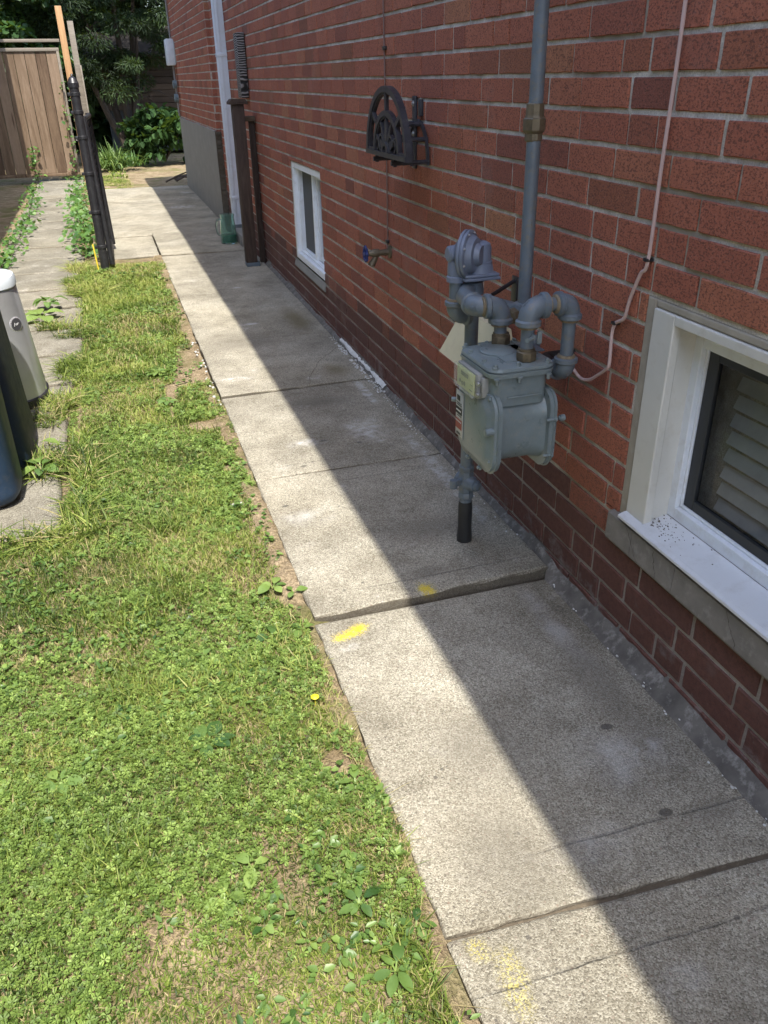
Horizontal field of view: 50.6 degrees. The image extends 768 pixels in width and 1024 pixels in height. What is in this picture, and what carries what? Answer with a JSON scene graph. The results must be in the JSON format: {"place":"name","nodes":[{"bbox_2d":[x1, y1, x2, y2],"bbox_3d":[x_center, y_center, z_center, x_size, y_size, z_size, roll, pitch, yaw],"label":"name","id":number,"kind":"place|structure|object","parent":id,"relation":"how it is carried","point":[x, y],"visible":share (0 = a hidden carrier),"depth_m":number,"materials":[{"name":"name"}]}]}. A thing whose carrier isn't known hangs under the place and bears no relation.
{"place":"outdoors","nodes":[
{"label":"outdoors","id":0,"kind":"place"},
{"bbox_2d":[0,178,83,550],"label":"side path","id":1,"kind":"structure","parent":0,"point":[37,273],"depth_m":5.56,"materials":[{"name":"concrete"}]},
{"bbox_2d":[0,387,21,507],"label":"garbage bin","id":2,"kind":"object","parent":1,"relation":"on","point":[10,478],"visible":1,"depth_m":2.85,"materials":[{"name":"blue plastic"}]},
{"bbox_2d":[0,311,35,470],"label":"recycling bin","id":3,"kind":"object","parent":1,"relation":"on","point":[22,425],"visible":0.71,"depth_m":3.13,"materials":[{"name":"grey plastic"}]},
{"bbox_2d":[0,182,46,269],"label":"creeping vine","id":4,"kind":"object","parent":1,"relation":"on","point":[6,259],"visible":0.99,"depth_m":8.21,"materials":[{"name":"green plant"}]},
{"bbox_2d":[0,269,49,407],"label":"trash can","id":5,"kind":"object","parent":1,"relation":"on","point":[35,384],"visible":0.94,"depth_m":3.70,"materials":[{"name":"grey plastic"}]},
{"bbox_2d":[26,146,46,180],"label":"creeping vine","id":6,"kind":"object","parent":1,"relation":"on","point":[33,162],"visible":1,"depth_m":12.14,"materials":[{"name":"green plant"}]},
{"bbox_2d":[22,455,58,475],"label":"broadleaf weed","id":7,"kind":"object","parent":1,"relation":"on","point":[38,471],"visible":0.93,"depth_m":3.12,"materials":[{"name":"green plant"}]},
{"bbox_2d":[25,308,63,321],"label":"broadleaf weed","id":8,"kind":"object","parent":1,"relation":"on","point":[36,311],"visible":0.94,"depth_m":5.21,"materials":[{"name":"green plant"}]},
{"bbox_2d":[33,295,68,307],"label":"broadleaf weed","id":9,"kind":"object","parent":1,"relation":"on","point":[46,304],"visible":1,"depth_m":5.38,"materials":[{"name":"green plant"}]},
{"bbox_2d":[0,256,134,563],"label":"grass tufts","id":10,"kind":"object","parent":1,"relation":"on","point":[75,289],"visible":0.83,"depth_m":3.27,"materials":[{"name":"green plant"}]},
{"bbox_2d":[33,438,59,447],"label":"broadleaf weed","id":11,"kind":"object","parent":10,"relation":"on","point":[53,440],"visible":0.54,"depth_m":3.28,"materials":[{"name":"green plant"}]},
{"bbox_2d":[1,140,187,187],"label":"ground","id":12,"kind":"structure","parent":0,"point":[152,174],"depth_m":14.04,"materials":[{"name":"soil"}]},
{"bbox_2d":[0,0,81,81],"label":"maple tree","id":13,"kind":"object","parent":12,"relation":"on","point":[11,27],"visible":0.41,"depth_m":13.11,"materials":[{"name":"green plant"}]},
{"bbox_2d":[0,0,173,157],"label":"hedge","id":14,"kind":"object","parent":12,"relation":"on","point":[101,127],"visible":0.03,"depth_m":17.44,"materials":[{"name":"green plant"}]},
{"bbox_2d":[7,0,173,160],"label":"yew tree","id":15,"kind":"object","parent":12,"relation":"on","point":[122,63],"visible":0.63,"depth_m":14.05,"materials":[{"name":"green plant"}]},
{"bbox_2d":[59,153,181,190],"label":"grass","id":16,"kind":"structure","parent":12,"relation":"on","point":[125,181],"depth_m":12.85,"materials":[{"name":"green plant"}]},
{"bbox_2d":[82,26,183,151],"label":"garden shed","id":17,"kind":"structure","parent":12,"relation":"on","point":[163,78],"depth_m":16.82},
{"bbox_2d":[120,148,155,166],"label":"daylily","id":18,"kind":"object","parent":12,"relation":"on","point":[133,161],"visible":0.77,"depth_m":14.29,"materials":[{"name":"green plant"}]},
{"bbox_2d":[116,102,184,163],"bbox_3d":[-4.042,-6.946,14.997,1.790,1.137,1.353,-9,29,-15],"label":"leafy shrub","id":19,"kind":"object","parent":12,"relation":"on","point":[145,133],"visible":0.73,"depth_m":14.68,"materials":[{"name":"green plant"}]},
{"bbox_2d":[165,172,186,182],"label":"fallen twigs","id":20,"kind":"object","parent":12,"relation":"on","point":[177,178],"visible":0.48,"depth_m":12.06,"materials":[{"name":"brown wood"}]},
{"bbox_2d":[167,0,767,825],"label":"brick house","id":21,"kind":"structure","parent":12,"relation":"on","point":[633,512],"depth_m":2.08,"materials":[{"name":"brick"}]},
{"bbox_2d":[164,0,180,115],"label":"utility box","id":22,"kind":"object","parent":21,"relation":"attached to","point":[169,47],"visible":1,"depth_m":10.51,"materials":[{"name":"grey metal"}]},
{"bbox_2d":[233,32,248,97],"bbox_3d":[-1.091,-3.404,6.196,0.057,0.435,0.165,-9,29,-15],"label":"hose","id":23,"kind":"object","parent":21,"relation":"attached to","point":[240,62],"visible":1,"depth_m":6.14,"materials":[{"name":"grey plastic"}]},
{"bbox_2d":[248,121,265,261],"bbox_3d":[-1.005,-2.522,6.442,0.044,1.045,0.040,-9,29,-15],"label":"wooden post","id":24,"kind":"object","parent":21,"relation":"attached to","point":[255,173],"depth_m":6.41,"materials":[{"name":"brown wood"}]},
{"bbox_2d":[245,116,254,120],"bbox_3d":[-1.039,-2.994,6.179,0.097,0.034,0.120,-9,29,-15],"label":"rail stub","id":25,"kind":"object","parent":24,"relation":"on","point":[249,118],"visible":0.56,"depth_m":6.13,"materials":[{"name":"brown wood"}]},
{"bbox_2d":[291,161,326,291],"bbox_3d":[-0.415,-1.798,5.040,0.155,0.664,0.859,-9,29,-15],"label":"basement window","id":26,"kind":"structure","parent":21,"relation":"in","point":[307,194],"depth_m":5.17,"materials":[{"name":"white plastic"}]},
{"bbox_2d":[362,245,391,266],"bbox_3d":[-0.024,-1.114,3.527,0.128,0.093,0.071,-9,29,-15],"label":"hose tap","id":27,"kind":"object","parent":21,"relation":"attached to","point":[374,254],"visible":1,"depth_m":3.52,"materials":[{"name":"gold metal"}]},
{"bbox_2d":[382,0,389,248],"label":"wire","id":28,"kind":"object","parent":21,"relation":"attached to","point":[384,47],"visible":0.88,"depth_m":3.24,"materials":[{"name":"black metal"}]},
{"bbox_2d":[366,86,429,168],"bbox_3d":[0.073,-1.370,2.909,0.160,0.281,0.470,-9,29,-15],"label":"hose holder","id":29,"kind":"object","parent":21,"relation":"attached to","point":[386,141],"visible":1,"depth_m":2.90,"materials":[{"name":"metal"}]},
{"bbox_2d":[440,317,511,365],"bbox_3d":[0.288,-0.558,2.639,0.118,0.147,0.444,-9,29,-15],"label":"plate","id":30,"kind":"object","parent":21,"relation":"attached to","point":[451,347],"visible":0.34,"depth_m":2.67,"materials":[{"name":"beige plastic"}]},
{"bbox_2d":[445,0,581,542],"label":"gas meter","id":31,"kind":"object","parent":21,"relation":"attached to","point":[505,399],"visible":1,"depth_m":2.05,"materials":[{"name":"grey paint"}]},
{"bbox_2d":[573,0,687,380],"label":"cable","id":32,"kind":"object","parent":21,"relation":"attached to","point":[648,259],"visible":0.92,"depth_m":1.72,"materials":[{"name":"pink plastic"}]},
{"bbox_2d":[618,296,767,641],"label":"basement window","id":33,"kind":"structure","parent":21,"relation":"in","point":[684,354],"depth_m":1.82,"materials":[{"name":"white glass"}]},
{"bbox_2d":[0,159,487,1023],"bbox_3d":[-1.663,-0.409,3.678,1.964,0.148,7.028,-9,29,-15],"label":"lawn grass","id":34,"kind":"structure","parent":0,"point":[132,370],"depth_m":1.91,"materials":[{"name":"green plant"}]},
{"bbox_2d":[38,768,81,793],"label":"broadleaf weed","id":35,"kind":"object","parent":34,"relation":"on","point":[71,779],"visible":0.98,"depth_m":1.75,"materials":[{"name":"green plant"}]},
{"bbox_2d":[54,6,84,176],"bbox_3d":[-4.636,-6.196,12.130,0.090,2.320,0.090,-9,29,-15],"label":"fence post","id":36,"kind":"object","parent":34,"relation":"on","point":[63,38],"visible":0.5,"depth_m":11.76,"materials":[{"name":"brown wood"}]},
{"bbox_2d":[0,39,80,178],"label":"wooden fence","id":37,"kind":"object","parent":36,"relation":"attached to","point":[15,93],"visible":1,"depth_m":12.09,"materials":[{"name":"brown wood"}]},
{"bbox_2d":[60,81,79,179],"bbox_3d":[-4.720,-5.726,12.223,0.264,1.349,0.666,-9,29,-15],"label":"creeping vine","id":38,"kind":"object","parent":37,"relation":"attached to","point":[74,159],"visible":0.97,"depth_m":12.19,"materials":[{"name":"green plant"}]},
{"bbox_2d":[56,176,97,259],"bbox_3d":[-3.413,-3.394,9.045,0.488,0.276,5.758,-10,29,-16],"label":"creeping vine","id":39,"kind":"object","parent":34,"relation":"on","point":[83,231],"visible":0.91,"depth_m":7.82,"materials":[{"name":"green plant"}]},
{"bbox_2d":[67,21,88,115],"bbox_3d":[-4.563,-6.225,12.362,0.100,2.150,0.240,-9,29,-15],"label":"fence post","id":40,"kind":"object","parent":34,"relation":"on","point":[79,76],"visible":0.49,"depth_m":12.14,"materials":[{"name":"grey wood"}]},
{"bbox_2d":[67,74,109,269],"bbox_3d":[-2.266,-2.562,6.234,0.091,1.415,0.078,-9,29,-15],"label":"gate post","id":41,"kind":"object","parent":34,"relation":"on","point":[81,137],"visible":0.99,"depth_m":6.18,"materials":[{"name":"black metal"}]},
{"bbox_2d":[84,113,115,263],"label":"metal gate","id":42,"kind":"structure","parent":41,"relation":"attached to","point":[104,210],"depth_m":6.53,"materials":[{"name":"black metal"}]},
{"bbox_2d":[92,244,98,268],"bbox_3d":[-2.291,-2.015,6.457,0.024,0.221,0.013,1,28,5],"label":"yellow rod","id":43,"kind":"object","parent":34,"relation":"on","point":[95,256],"visible":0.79,"depth_m":6.44,"materials":[{"name":"plastic"}]},
{"bbox_2d":[96,139,145,169],"bbox_3d":[-4.687,-6.133,13.862,0.990,0.503,1.136,4,29,9],"label":"daylily","id":44,"kind":"object","parent":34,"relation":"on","point":[109,160],"visible":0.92,"depth_m":13.90,"materials":[{"name":"green plant"}]},
{"bbox_2d":[145,368,167,375],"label":"broadleaf weed","id":45,"kind":"object","parent":34,"relation":"on","point":[162,370],"visible":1,"depth_m":4.18,"materials":[{"name":"green plant"}]},
{"bbox_2d":[157,397,177,404],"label":"broadleaf weed","id":46,"kind":"object","parent":34,"relation":"on","point":[161,400],"visible":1,"depth_m":3.80,"materials":[{"name":"green plant"}]},
{"bbox_2d":[188,720,235,758],"bbox_3d":[-0.397,0.514,1.854,0.096,0.014,0.107,-24,36,-36],"label":"broadleaf weed","id":47,"kind":"object","parent":34,"relation":"on","point":[203,729],"visible":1,"depth_m":1.86,"materials":[{"name":"green plant"}]},
{"bbox_2d":[204,880,246,916],"bbox_3d":[-0.289,0.713,1.494,0.062,0.012,0.065,11,31,21],"label":"broadleaf weed","id":48,"kind":"object","parent":34,"relation":"on","point":[231,913],"visible":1,"depth_m":1.49,"materials":[{"name":"green plant"}]},
{"bbox_2d":[0,262,480,1023],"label":"ground cover","id":49,"kind":"object","parent":34,"relation":"on","point":[346,962],"visible":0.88,"depth_m":1.87,"materials":[{"name":"green plant"}]},
{"bbox_2d":[236,852,267,889],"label":"broadleaf weed","id":50,"kind":"object","parent":34,"relation":"on","point":[244,859],"visible":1,"depth_m":1.55,"materials":[{"name":"green plant"}]},
{"bbox_2d":[258,577,285,593],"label":"broadleaf weed","id":51,"kind":"object","parent":34,"relation":"on","point":[264,586],"visible":1,"depth_m":2.40,"materials":[{"name":"green plant"}]},
{"bbox_2d":[256,625,289,642],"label":"broadleaf weed","id":52,"kind":"object","parent":34,"relation":"on","point":[271,628],"visible":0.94,"depth_m":2.20,"materials":[{"name":"green plant"}]},
{"bbox_2d":[291,623,314,637],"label":"broadleaf weed","id":53,"kind":"object","parent":34,"relation":"on","point":[296,632],"visible":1,"depth_m":2.22,"materials":[{"name":"green plant"}]},
{"bbox_2d":[311,694,318,704],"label":"yellow flower","id":54,"kind":"object","parent":34,"relation":"on","point":[314,696],"visible":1,"depth_m":1.96,"materials":[{"name":"yellow plant"}]},
{"bbox_2d":[154,255,479,1023],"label":"soil edge","id":55,"kind":"object","parent":34,"relation":"on","point":[286,571],"visible":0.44,"depth_m":2.36,"materials":[{"name":"brown soil"}]},
{"bbox_2d":[286,585,307,597],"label":"broadleaf weed","id":56,"kind":"object","parent":55,"relation":"on","point":[299,588],"visible":1,"depth_m":2.38,"materials":[{"name":"green plant"}]},
{"bbox_2d":[191,342,429,912],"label":"loose stones","id":57,"kind":"object","parent":55,"relation":"on","point":[214,395],"visible":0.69,"depth_m":4.32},
{"bbox_2d":[338,769,365,792],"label":"broadleaf weed","id":58,"kind":"object","parent":34,"relation":"on","point":[353,773],"visible":1,"depth_m":1.73,"materials":[{"name":"green plant"}]},
{"bbox_2d":[339,886,381,916],"bbox_3d":[-0.042,0.706,1.476,0.071,0.017,0.064,3,28,7],"label":"broadleaf weed","id":59,"kind":"object","parent":34,"relation":"on","point":[352,908],"visible":1,"depth_m":1.48,"materials":[{"name":"green plant"}]},
{"bbox_2d":[372,942,412,997],"bbox_3d":[0.012,0.768,1.361,0.069,0.016,0.091,-9,29,-15],"label":"broadleaf weed","id":60,"kind":"object","parent":34,"relation":"on","point":[405,980],"visible":0.99,"depth_m":1.35,"materials":[{"name":"green plant"}]},
{"bbox_2d":[398,907,436,938],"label":"broadleaf weed","id":61,"kind":"object","parent":34,"relation":"on","point":[423,924],"visible":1,"depth_m":1.44,"materials":[{"name":"green plant"}]},
{"bbox_2d":[105,185,767,1023],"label":"path","id":62,"kind":"structure","parent":0,"point":[585,829],"depth_m":1.93,"materials":[{"name":"concrete"}]},
{"bbox_2d":[215,213,237,243],"bbox_3d":[-1.438,-2.571,7.375,0.192,0.252,0.148,-9,29,-15],"label":"drain pipe","id":63,"kind":"object","parent":62,"relation":"on","point":[228,234],"visible":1,"depth_m":7.33,"materials":[{"name":"green plastic"}]},
{"bbox_2d":[227,99,259,266],"bbox_3d":[-1.077,-2.520,6.277,0.140,1.200,0.124,-9,29,-15],"label":"wooden post","id":64,"kind":"object","parent":62,"relation":"on","point":[242,166],"visible":1,"depth_m":6.22,"materials":[{"name":"brown wood"}]}
]}

